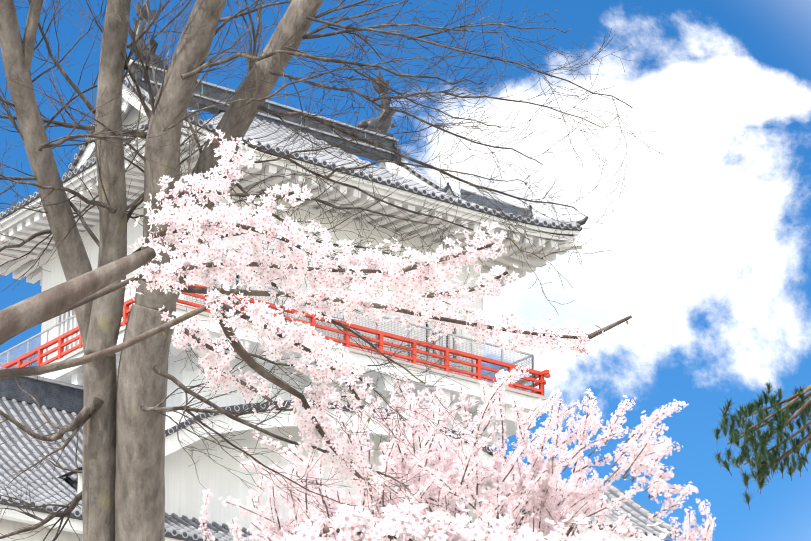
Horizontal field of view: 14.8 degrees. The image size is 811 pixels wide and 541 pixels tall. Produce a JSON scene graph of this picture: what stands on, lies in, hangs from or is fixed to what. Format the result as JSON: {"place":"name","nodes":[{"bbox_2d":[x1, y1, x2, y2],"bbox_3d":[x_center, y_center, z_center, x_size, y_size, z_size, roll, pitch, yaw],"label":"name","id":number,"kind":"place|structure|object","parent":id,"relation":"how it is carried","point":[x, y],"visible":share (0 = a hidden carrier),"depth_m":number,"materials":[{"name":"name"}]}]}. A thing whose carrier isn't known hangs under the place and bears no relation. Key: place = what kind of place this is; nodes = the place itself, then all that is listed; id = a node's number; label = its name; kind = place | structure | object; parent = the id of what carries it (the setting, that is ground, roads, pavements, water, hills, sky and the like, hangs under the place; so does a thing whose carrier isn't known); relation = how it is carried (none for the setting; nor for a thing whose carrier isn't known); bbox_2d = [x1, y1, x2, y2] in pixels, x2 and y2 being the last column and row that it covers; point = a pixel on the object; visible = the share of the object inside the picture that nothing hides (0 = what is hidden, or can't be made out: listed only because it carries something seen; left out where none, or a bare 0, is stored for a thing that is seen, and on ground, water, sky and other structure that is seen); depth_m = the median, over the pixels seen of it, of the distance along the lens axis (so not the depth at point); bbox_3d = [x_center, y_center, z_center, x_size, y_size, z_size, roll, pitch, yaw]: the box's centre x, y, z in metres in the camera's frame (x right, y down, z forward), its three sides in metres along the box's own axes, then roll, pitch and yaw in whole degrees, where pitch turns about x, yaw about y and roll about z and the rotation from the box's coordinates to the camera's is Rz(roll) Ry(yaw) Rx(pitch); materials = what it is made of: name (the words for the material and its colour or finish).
{"place":"outdoors","nodes":[
{"label":"outdoors","id":0,"kind":"place"},
{"bbox_2d":[0,129,671,540],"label":"cherry tree","id":1,"kind":"object","parent":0,"point":[399,526],"depth_m":10.83,"materials":[{"name":"pink plant"}]},
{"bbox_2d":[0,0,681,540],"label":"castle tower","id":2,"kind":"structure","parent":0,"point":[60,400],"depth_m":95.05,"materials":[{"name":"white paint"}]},
{"bbox_2d":[0,0,810,540],"label":"sky","id":3,"kind":"structure","parent":0,"point":[707,238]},
{"bbox_2d":[198,366,715,540],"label":"cherry tree","id":4,"kind":"object","parent":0,"point":[513,500],"depth_m":37.11,"materials":[{"name":"pink plant"}]},
{"bbox_3d":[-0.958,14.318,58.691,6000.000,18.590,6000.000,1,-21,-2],"label":"ground","id":5,"kind":"structure","parent":0,"visible":0},
{"bbox_2d":[0,0,663,540],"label":"bare tree","id":6,"kind":"object","parent":5,"relation":"on","point":[120,416],"visible":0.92,"depth_m":31.48,"materials":[{"name":"brown plant"}]},
{"bbox_2d":[713,380,810,509],"bbox_3d":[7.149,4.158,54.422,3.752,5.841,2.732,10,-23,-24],"label":"pine branch","id":7,"kind":"object","parent":5,"relation":"on","point":[805,439],"visible":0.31,"depth_m":54.27,"materials":[{"name":"green plant"}]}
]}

